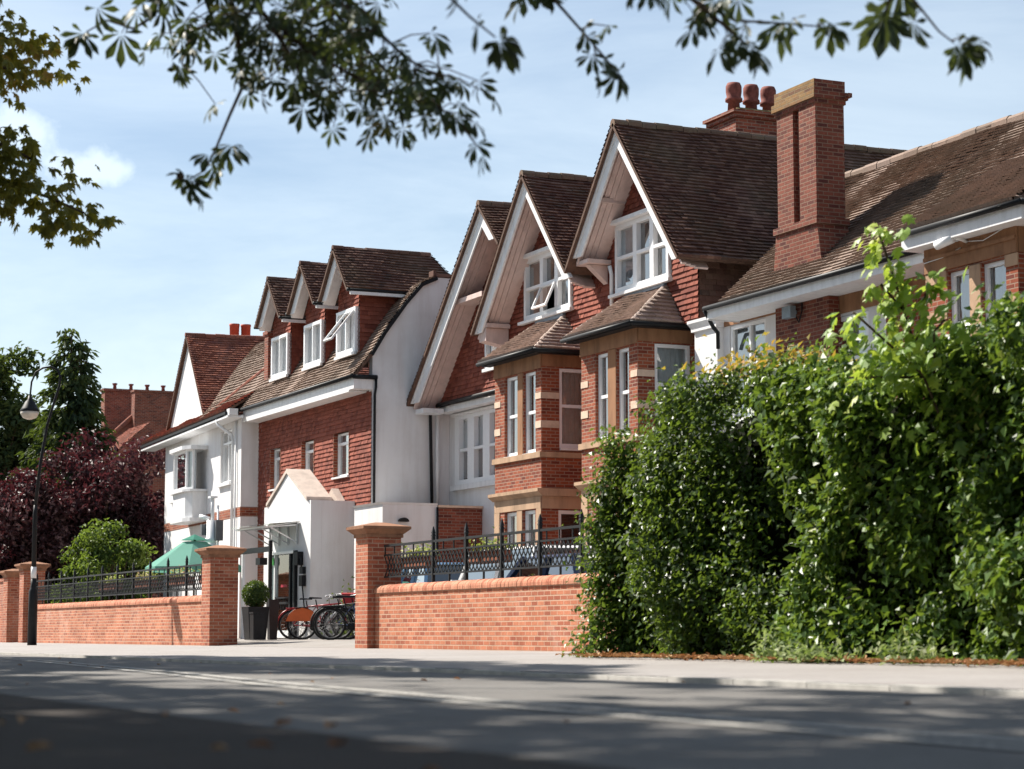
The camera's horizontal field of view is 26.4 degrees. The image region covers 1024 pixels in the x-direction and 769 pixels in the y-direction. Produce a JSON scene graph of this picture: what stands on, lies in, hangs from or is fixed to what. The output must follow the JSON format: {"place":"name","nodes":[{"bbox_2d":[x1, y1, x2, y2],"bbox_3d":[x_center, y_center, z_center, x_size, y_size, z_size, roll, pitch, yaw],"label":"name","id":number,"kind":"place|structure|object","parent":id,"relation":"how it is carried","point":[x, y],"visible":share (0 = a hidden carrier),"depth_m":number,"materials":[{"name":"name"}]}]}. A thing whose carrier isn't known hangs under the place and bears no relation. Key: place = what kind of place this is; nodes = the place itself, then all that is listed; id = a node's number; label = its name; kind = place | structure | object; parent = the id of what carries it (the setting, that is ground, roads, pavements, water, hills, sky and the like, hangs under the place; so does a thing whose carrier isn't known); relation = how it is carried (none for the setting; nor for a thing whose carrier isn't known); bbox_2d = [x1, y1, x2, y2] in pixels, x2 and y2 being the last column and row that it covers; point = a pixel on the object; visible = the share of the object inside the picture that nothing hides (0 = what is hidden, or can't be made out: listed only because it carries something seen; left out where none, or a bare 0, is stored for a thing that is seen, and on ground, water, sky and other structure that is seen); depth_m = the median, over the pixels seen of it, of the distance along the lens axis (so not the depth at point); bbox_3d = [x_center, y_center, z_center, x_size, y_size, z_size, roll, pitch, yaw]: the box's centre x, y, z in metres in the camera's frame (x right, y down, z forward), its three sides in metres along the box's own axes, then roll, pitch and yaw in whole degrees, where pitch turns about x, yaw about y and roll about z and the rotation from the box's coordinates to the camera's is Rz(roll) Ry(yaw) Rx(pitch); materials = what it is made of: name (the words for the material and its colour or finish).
{"place":"outdoors","nodes":[
{"label":"outdoors","id":0,"kind":"place"},
{"bbox_2d":[14,638,354,647],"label":"forecourt","id":1,"kind":"structure","parent":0,"point":[322,643],"depth_m":46.36,"materials":[{"name":"grey concrete"}]},
{"bbox_2d":[0,578,3,641],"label":"boundary wall","id":2,"kind":"structure","parent":1,"relation":"on","point":[1,599],"depth_m":69.08,"materials":[{"name":"brick"}]},
{"bbox_2d":[0,569,19,642],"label":"gate pier","id":3,"kind":"structure","parent":1,"relation":"on","point":[11,582],"depth_m":67.72,"materials":[{"name":"brick"}]},
{"bbox_2d":[0,340,51,484],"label":"pine tree","id":4,"kind":"object","parent":1,"relation":"on","point":[15,425],"visible":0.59,"depth_m":102.19,"materials":[{"name":"green plant"}]},
{"bbox_2d":[14,562,50,642],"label":"gate pier","id":5,"kind":"structure","parent":1,"relation":"on","point":[25,578],"depth_m":65.65,"materials":[{"name":"brick"}]},
{"bbox_2d":[0,466,100,592],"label":"copper tree","id":6,"kind":"object","parent":1,"relation":"on","point":[17,496],"visible":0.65,"depth_m":75.33,"materials":[{"name":"purple plant"}]},
{"bbox_2d":[44,579,100,603],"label":"garden shrub","id":7,"kind":"object","parent":1,"relation":"on","point":[70,599],"visible":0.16,"depth_m":70.04,"materials":[{"name":"green plant"}]},
{"bbox_2d":[6,328,148,596],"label":"conifer tree","id":8,"kind":"object","parent":1,"relation":"on","point":[80,409],"visible":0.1,"depth_m":82.50,"materials":[{"name":"green plant"}]},
{"bbox_2d":[19,427,165,601],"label":"copper tree","id":9,"kind":"object","parent":1,"relation":"on","point":[100,492],"visible":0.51,"depth_m":76.71,"materials":[{"name":"purple plant"}]},
{"bbox_2d":[56,518,164,601],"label":"green shrub","id":10,"kind":"object","parent":1,"relation":"on","point":[91,546],"visible":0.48,"depth_m":72.02,"materials":[{"name":"green plant"}]},
{"bbox_2d":[37,595,201,645],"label":"garden wall","id":11,"kind":"structure","parent":1,"relation":"on","point":[163,621],"depth_m":55.06,"materials":[{"name":"red brick"}]},
{"bbox_2d":[36,556,201,603],"bbox_3d":[-10.485,5.188,57.071,0.068,0.990,18.410,3,-7,-24],"label":"iron railing","id":12,"kind":"object","parent":11,"relation":"on","point":[60,589],"visible":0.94,"depth_m":55.98,"materials":[{"name":"black metal"}]},
{"bbox_2d":[98,568,123,590],"bbox_3d":[-10.652,5.180,58.065,0.443,0.592,1.756,3,-7,-24],"label":"flower trough","id":13,"kind":"object","parent":12,"relation":"attached to","point":[114,577],"visible":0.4,"depth_m":57.74,"materials":[{"name":"ceramic"}]},
{"bbox_2d":[135,567,157,588],"bbox_3d":[-9.206,4.855,54.890,0.418,0.515,1.574,3,-7,-21],"label":"flower trough","id":14,"kind":"object","parent":12,"relation":"attached to","point":[137,575],"visible":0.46,"depth_m":54.67,"materials":[{"name":"ceramic"}]},
{"bbox_2d":[166,565,194,585],"bbox_3d":[-7.883,4.539,52.018,0.436,0.491,1.664,3,-7,-24],"label":"flower trough","id":15,"kind":"object","parent":12,"relation":"attached to","point":[181,571],"visible":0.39,"depth_m":51.85,"materials":[{"name":"ceramic"}]},
{"bbox_2d":[100,383,173,597],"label":"distant house","id":16,"kind":"structure","parent":1,"relation":"on","point":[130,413],"depth_m":106.73,"materials":[{"name":"red brick"}]},
{"bbox_2d":[145,534,240,595],"bbox_3d":[-8.448,5.379,58.084,2.402,2.800,2.402,3,-7,-24],"label":"patio umbrella","id":17,"kind":"object","parent":1,"relation":"on","point":[178,554],"visible":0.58,"depth_m":57.54,"materials":[{"name":"green fabric"}]},
{"bbox_2d":[199,496,222,545],"bbox_3d":[-8.065,4.927,58.751,1.094,3.850,0.400,-4,-8,33],"label":"camera post","id":18,"kind":"object","parent":1,"relation":"on","point":[211,530],"visible":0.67,"depth_m":58.73,"materials":[{"name":"white metal"}]},
{"bbox_2d":[194,545,246,645],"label":"gate pier","id":19,"kind":"structure","parent":1,"relation":"on","point":[219,614],"depth_m":48.07,"materials":[{"name":"brick"}]},
{"bbox_2d":[140,323,368,637],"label":"white house","id":20,"kind":"structure","parent":1,"relation":"on","point":[209,454],"depth_m":69.45,"materials":[{"name":"white paint"}]},
{"bbox_2d":[175,586,181,596],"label":"window","id":21,"kind":"structure","parent":20,"relation":"in","point":[179,592],"depth_m":72.49,"materials":[{"name":"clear glass"}]},
{"bbox_2d":[173,450,188,491],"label":"window","id":22,"kind":"structure","parent":20,"relation":"in","point":[179,482],"depth_m":70.15,"materials":[{"name":"white glass"}]},
{"bbox_2d":[186,449,195,488],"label":"window","id":23,"kind":"structure","parent":20,"relation":"in","point":[190,454],"depth_m":69.07,"materials":[{"name":"white glass"}]},
{"bbox_2d":[216,429,231,487],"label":"window","id":24,"kind":"structure","parent":20,"relation":"in","point":[226,437],"depth_m":67.02,"materials":[{"name":"white glass"}]},
{"bbox_2d":[241,579,269,639],"bbox_3d":[-6.083,5.333,51.880,0.712,1.442,0.703,3,-7,-24],"label":"topiary ball","id":25,"kind":"object","parent":1,"relation":"on","point":[255,593],"visible":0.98,"depth_m":51.72,"materials":[{"name":"green plant"}]},
{"bbox_2d":[240,540,272,638],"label":"side gate","id":26,"kind":"structure","parent":1,"relation":"on","point":[263,561],"depth_m":56.13,"materials":[{"name":"black metal"}]},
{"bbox_2d":[249,612,265,639],"bbox_3d":[-5.872,5.568,50.397,0.300,0.640,0.300,3,-7,-24],"label":"planter bin","id":27,"kind":"object","parent":1,"relation":"on","point":[257,624],"visible":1,"depth_m":50.28,"materials":[{"name":"grey plastic"}]},
{"bbox_2d":[266,600,278,639],"bbox_3d":[-5.755,5.652,52.541,0.260,0.960,0.240,3,-7,-24],"label":"tall planter","id":28,"kind":"object","parent":1,"relation":"on","point":[272,624],"visible":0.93,"depth_m":52.45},
{"bbox_2d":[278,595,344,638],"bbox_3d":[-4.779,5.665,53.178,1.885,1.084,0.618,1,-4,-4],"label":"bicycle","id":29,"kind":"object","parent":1,"relation":"on","point":[280,620],"visible":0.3,"depth_m":53.11,"materials":[{"name":"rubber"}]},
{"bbox_2d":[285,593,354,639],"bbox_3d":[-4.410,5.481,51.644,1.885,1.102,0.618,1,-3,-6],"label":"bicycle","id":30,"kind":"object","parent":1,"relation":"on","point":[300,614],"visible":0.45,"depth_m":51.54,"materials":[{"name":"metal"}]},
{"bbox_2d":[199,245,450,638],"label":"dormer house","id":31,"kind":"structure","parent":1,"relation":"on","point":[338,321],"depth_m":57.99,"materials":[{"name":"paint"}]},
{"bbox_2d":[269,332,290,381],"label":"window","id":32,"kind":"structure","parent":31,"relation":"in","point":[280,345],"depth_m":63.36,"materials":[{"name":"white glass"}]},
{"bbox_2d":[268,447,300,491],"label":"window","id":33,"kind":"structure","parent":31,"relation":"in","point":[277,452],"depth_m":63.84,"materials":[{"name":"white glass"}]},
{"bbox_2d":[272,550,297,637],"bbox_3d":[-6.139,5.611,58.399,0.106,2.290,2.190,3,-7,-24],"label":"entrance door","id":34,"kind":"structure","parent":31,"relation":"in","point":[284,571],"depth_m":58.30,"materials":[{"name":"black metal"}]},
{"bbox_2d":[301,318,325,370],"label":"window","id":35,"kind":"structure","parent":31,"relation":"in","point":[313,354],"depth_m":60.71,"materials":[{"name":"white glass"}]},
{"bbox_2d":[305,439,342,484],"bbox_3d":[-5.233,2.177,61.112,0.778,1.230,1.090,3,-7,-24],"label":"window","id":36,"kind":"structure","parent":31,"relation":"in","point":[310,444],"depth_m":61.23,"materials":[{"name":"white glass"}]},
{"bbox_2d":[323,305,359,360],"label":"window","id":37,"kind":"structure","parent":31,"relation":"in","point":[346,331],"depth_m":58.22,"materials":[{"name":"white glass"}]},
{"bbox_2d":[331,430,367,479],"bbox_3d":[-4.183,1.901,58.606,0.950,1.250,1.250,3,-7,-24],"label":"window","id":38,"kind":"structure","parent":31,"relation":"in","point":[343,438],"depth_m":58.74,"materials":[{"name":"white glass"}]},
{"bbox_2d":[310,595,354,639],"bbox_3d":[-3.825,5.378,50.741,1.885,1.102,0.618,4,-12,-29],"label":"bicycle","id":39,"kind":"object","parent":1,"relation":"on","point":[313,628],"visible":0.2,"depth_m":50.44,"materials":[{"name":"rubber"}]},
{"bbox_2d":[313,595,354,639],"bbox_3d":[-3.552,5.204,49.134,1.885,1.084,0.618,-1,-2,6],"label":"bicycle","id":40,"kind":"object","parent":1,"relation":"on","point":[351,626],"visible":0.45,"depth_m":49.16,"materials":[{"name":"rubber"}]},
{"bbox_2d":[320,596,354,639],"bbox_3d":[-3.431,5.293,49.922,1.885,1.084,0.618,0,-11,0],"label":"bicycle","id":41,"kind":"object","parent":1,"relation":"on","point":[322,623],"visible":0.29,"depth_m":49.90,"materials":[{"name":"metal"}]},
{"bbox_2d":[330,606,354,639],"bbox_3d":[-3.261,5.355,50.450,1.885,1.084,0.618,1,-1,-12],"label":"bicycle","id":42,"kind":"object","parent":1,"relation":"on","point":[347,638],"visible":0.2,"depth_m":50.31,"materials":[{"name":"rubber"}]},
{"bbox_2d":[346,522,410,648],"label":"gate pier","id":43,"kind":"structure","parent":1,"relation":"on","point":[373,539],"depth_m":39.25,"materials":[{"name":"brick"}]},
{"bbox_2d":[352,502,482,638],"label":"flat roofed block","id":44,"kind":"structure","parent":1,"relation":"on","point":[447,521],"depth_m":54.60,"materials":[{"name":"white paint"}]},
{"bbox_2d":[398,518,408,521],"bbox_3d":[-2.683,3.347,54.124,0.260,0.098,0.130,3,-7,-24],"label":"wall lamp","id":45,"kind":"object","parent":44,"relation":"attached to","point":[403,520],"visible":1,"depth_m":54.07,"materials":[{"name":"black metal"}]},
{"bbox_2d":[401,562,463,583],"bbox_3d":[-1.530,4.681,46.955,2.120,1.620,4.330,2,-7,-16],"label":"parked car","id":46,"kind":"object","parent":1,"relation":"on","point":[426,578],"visible":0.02,"depth_m":45.41,"materials":[{"name":"blue paint"}]},
{"bbox_2d":[374,573,652,651],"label":"garden wall","id":47,"kind":"structure","parent":1,"relation":"on","point":[531,613],"depth_m":34.70,"materials":[{"name":"red brick"}]},
{"bbox_2d":[384,509,614,581],"bbox_3d":[0.231,2.506,33.601,0.068,0.990,12.130,3,-7,-24],"label":"iron railing","id":48,"kind":"object","parent":47,"relation":"on","point":[466,557],"visible":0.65,"depth_m":34.79,"materials":[{"name":"black metal"}]},
{"bbox_2d":[400,542,439,568],"bbox_3d":[-1.631,2.979,38.316,0.416,0.480,1.250,3,-7,-24],"label":"flower trough","id":49,"kind":"object","parent":48,"relation":"attached to","point":[416,549],"visible":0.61,"depth_m":38.16,"materials":[{"name":"ceramic"}]},
{"bbox_2d":[469,527,515,563],"bbox_3d":[-0.338,2.612,35.506,0.418,0.572,1.320,3,-7,-24],"label":"flower trough","id":50,"kind":"object","parent":48,"relation":"attached to","point":[493,542],"visible":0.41,"depth_m":35.35,"materials":[{"name":"ceramic"}]},
{"bbox_2d":[451,545,593,580],"bbox_3d":[0.255,4.065,42.093,2.120,1.780,4.630,3,-7,-22],"label":"parked car","id":51,"kind":"object","parent":1,"relation":"on","point":[479,575],"visible":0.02,"depth_m":41.09,"materials":[{"name":"white paint"}]},
{"bbox_2d":[506,553,597,577],"bbox_3d":[0.930,3.698,37.470,2.120,1.500,4.330,3,-7,-26],"label":"parked car","id":52,"kind":"object","parent":1,"relation":"on","point":[546,571],"visible":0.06,"depth_m":36.54,"materials":[{"name":"blue paint"}]},
{"bbox_2d":[406,82,906,548],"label":"gabled house","id":53,"kind":"structure","parent":1,"relation":"on","point":[572,305],"depth_m":49.11,"materials":[{"name":"red brick"}]},
{"bbox_2d":[450,405,494,490],"bbox_3d":[-0.534,1.636,55.632,0.890,2.000,3.230,3,-7,-24],"label":"window","id":54,"kind":"structure","parent":53,"relation":"in","point":[474,429],"depth_m":55.82,"materials":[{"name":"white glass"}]},
{"bbox_2d":[482,344,496,372],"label":"window","id":55,"kind":"structure","parent":53,"relation":"in","point":[488,349],"depth_m":54.16,"materials":[{"name":"white glass"}]},
{"bbox_2d":[504,376,516,457],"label":"window","id":56,"kind":"structure","parent":53,"relation":"in","point":[511,382],"depth_m":50.95,"materials":[{"name":"white glass"}]},
{"bbox_2d":[507,512,516,546],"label":"window","id":57,"kind":"structure","parent":53,"relation":"in","point":[511,517],"depth_m":50.65,"materials":[{"name":"white glass"}]},
{"bbox_2d":[526,371,535,453],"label":"window","id":58,"kind":"structure","parent":53,"relation":"in","point":[530,377],"depth_m":50.10,"materials":[{"name":"white glass"}]},
{"bbox_2d":[525,510,569,545],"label":"window","id":59,"kind":"structure","parent":53,"relation":"in","point":[529,515],"depth_m":49.70,"materials":[{"name":"white glass"}]},
{"bbox_2d":[518,246,601,325],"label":"window","id":60,"kind":"structure","parent":53,"relation":"in","point":[546,294],"depth_m":51.43,"materials":[{"name":"white glass"}]},
{"bbox_2d":[558,510,579,544],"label":"window","id":61,"kind":"structure","parent":53,"relation":"in","point":[572,518],"depth_m":49.86,"materials":[{"name":"beige glass"}]},
{"bbox_2d":[559,368,581,450],"bbox_3d":[1.235,0.597,49.839,0.770,1.890,0.850,3,-7,-24],"label":"window","id":62,"kind":"structure","parent":53,"relation":"in","point":[570,399],"depth_m":49.63,"materials":[{"name":"grey glass"}]},
{"bbox_2d":[598,353,607,438],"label":"window","id":63,"kind":"structure","parent":53,"relation":"in","point":[603,358],"depth_m":46.71,"materials":[{"name":"white glass"}]},
{"bbox_2d":[616,347,628,437],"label":"window","id":64,"kind":"structure","parent":53,"relation":"in","point":[623,353],"depth_m":45.86,"materials":[{"name":"white glass"}]},
{"bbox_2d":[608,208,701,298],"bbox_3d":[3.059,-2.841,47.014,0.940,1.680,2.840,3,-7,-24],"label":"window","id":65,"kind":"structure","parent":53,"relation":"in","point":[642,259],"depth_m":47.49,"materials":[{"name":"white glass"}]},
{"bbox_2d":[654,343,689,433],"bbox_3d":[3.174,0.116,45.629,0.900,1.890,0.850,3,-7,-24],"label":"window","id":66,"kind":"structure","parent":53,"relation":"in","point":[668,355],"depth_m":45.48,"materials":[{"name":"grey glass"}]},
{"bbox_2d":[687,78,1023,434],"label":"brick house","id":67,"kind":"structure","parent":1,"relation":"on","point":[968,184],"depth_m":39.97,"materials":[{"name":"brick"}]},
{"bbox_2d":[731,318,765,423],"bbox_3d":[4.935,-0.210,42.906,0.890,2.060,1.460,3,-7,-24],"label":"window","id":68,"kind":"structure","parent":67,"relation":"in","point":[750,330],"depth_m":43.10,"materials":[{"name":"white glass"}]},
{"bbox_2d":[782,303,802,322],"bbox_3d":[5.228,-1.313,40.688,0.200,0.372,0.463,3,-7,-24],"label":"floodlight","id":69,"kind":"object","parent":67,"relation":"attached to","point":[789,312],"visible":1,"depth_m":40.63,"materials":[{"name":"black metal"}]},
{"bbox_2d":[841,311,868,362],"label":"window","id":70,"kind":"structure","parent":67,"relation":"in","point":[843,319],"depth_m":39.45,"materials":[{"name":"clear glass"}]},
{"bbox_2d":[948,269,970,338],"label":"window","id":71,"kind":"structure","parent":67,"relation":"in","point":[957,284],"depth_m":35.22,"materials":[{"name":"clear glass"}]},
{"bbox_2d":[924,229,1001,263],"bbox_3d":[7.082,-2.270,34.654,0.400,0.335,2.413,3,-7,-24],"label":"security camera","id":72,"kind":"object","parent":67,"relation":"attached to","point":[943,242],"visible":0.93,"depth_m":34.76,"materials":[{"name":"white plastic"}]},
{"bbox_2d":[984,260,1005,335],"bbox_3d":[7.943,-0.894,34.278,0.778,2.100,0.690,3,-7,-24],"label":"window","id":73,"kind":"structure","parent":67,"relation":"in","point":[995,272],"depth_m":34.42,"materials":[{"name":"clear glass"}]},
{"bbox_2d":[0,694,612,768],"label":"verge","id":74,"kind":"structure","parent":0,"point":[80,736],"depth_m":5.82,"materials":[{"name":"grey asphalt"}]},
{"bbox_2d":[0,0,123,249],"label":"chestnut tree","id":75,"kind":"object","parent":74,"relation":"on","point":[13,191],"visible":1,"depth_m":21.52,"materials":[{"name":"green plant"}]},
{"bbox_2d":[60,0,992,210],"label":"chestnut tree","id":76,"kind":"object","parent":74,"relation":"on","point":[419,95],"visible":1,"depth_m":11.98,"materials":[{"name":"green plant"}]},
{"bbox_2d":[321,575,354,636],"bbox_3d":[-3.814,5.354,52.498,1.357,1.528,1.448,3,-7,-24],"label":"dark shrub","id":77,"kind":"object","parent":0,"point":[341,600],"visible":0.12,"depth_m":52.35,"materials":[{"name":"green plant"}]},
{"bbox_2d":[0,655,1023,768],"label":"road","id":78,"kind":"structure","parent":0,"point":[620,742],"depth_m":9.01,"materials":[{"name":"grey asphalt"}]},
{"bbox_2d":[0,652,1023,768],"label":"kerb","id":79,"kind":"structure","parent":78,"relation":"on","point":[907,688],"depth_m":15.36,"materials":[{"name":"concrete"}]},
{"bbox_2d":[0,657,1023,749],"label":"road marking","id":80,"kind":"object","parent":78,"relation":"on","point":[848,733],"visible":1,"depth_m":8.51,"materials":[{"name":"paint"}]},
{"bbox_2d":[0,649,1023,768],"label":"fallen leaves","id":81,"kind":"object","parent":78,"relation":"on","point":[965,661],"visible":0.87,"depth_m":18.81,"materials":[{"name":"brown plant"}]},
{"bbox_2d":[0,642,1023,689],"bbox_3d":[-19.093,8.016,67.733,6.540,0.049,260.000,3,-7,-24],"label":"pavement","id":82,"kind":"structure","parent":0,"point":[986,676],"depth_m":21.09,"materials":[{"name":"concrete"}]},
{"bbox_2d":[20,366,60,644],"bbox_3d":[-11.719,2.972,53.910,0.985,6.934,0.468,-2,-7,14],"label":"lamp post","id":83,"kind":"object","parent":82,"relation":"on","point":[29,410],"visible":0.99,"depth_m":53.88,"materials":[{"name":"black metal"}]},
{"bbox_2d":[720,615,807,662],"bbox_3d":[2.556,2.464,21.176,0.807,0.459,0.789,-5,-8,39],"label":"weed","id":84,"kind":"object","parent":82,"relation":"on","point":[765,639],"visible":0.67,"depth_m":21.06,"materials":[{"name":"green plant"}]},
{"bbox_2d":[561,281,1023,666],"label":"hedge","id":85,"kind":"object","parent":82,"relation":"on","point":[809,512],"visible":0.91,"depth_m":21.48,"materials":[{"name":"green plant"}]},
{"bbox_2d":[661,332,856,389],"bbox_3d":[2.951,-0.299,23.590,2.133,0.627,2.823,5,-8,-35],"label":"autumn creeper","id":86,"kind":"object","parent":85,"relation":"on","point":[739,359],"visible":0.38,"depth_m":23.39,"materials":[{"name":"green plant"}]},
{"bbox_2d":[814,214,1018,503],"bbox_3d":[3.800,-0.161,20.111,2.086,2.752,1.546,-2,-7,13],"label":"climbing vine","id":87,"kind":"object","parent":85,"relation":"on","point":[891,309],"visible":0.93,"depth_m":19.98,"materials":[{"name":"green plant"}]},
{"bbox_2d":[749,637,872,663],"bbox_3d":[2.762,2.499,20.415,0.674,0.285,2.052,3,-7,-24],"label":"weed","id":88,"kind":"object","parent":82,"relation":"on","point":[799,653],"visible":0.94,"depth_m":20.26,"materials":[{"name":"green plant"}]},
{"bbox_2d":[858,626,977,665],"bbox_3d":[3.543,2.291,19.179,0.706,0.370,1.293,3,-7,-24],"label":"weed","id":89,"kind":"object","parent":82,"relation":"on","point":[933,653],"visible":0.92,"depth_m":19.08,"materials":[{"name":"green plant"}]},
{"bbox_2d":[0,0,1023,457],"label":"sky","id":90,"kind":"structure","parent":0,"point":[174,268],"materials":[{"name":"blue"}]}
]}

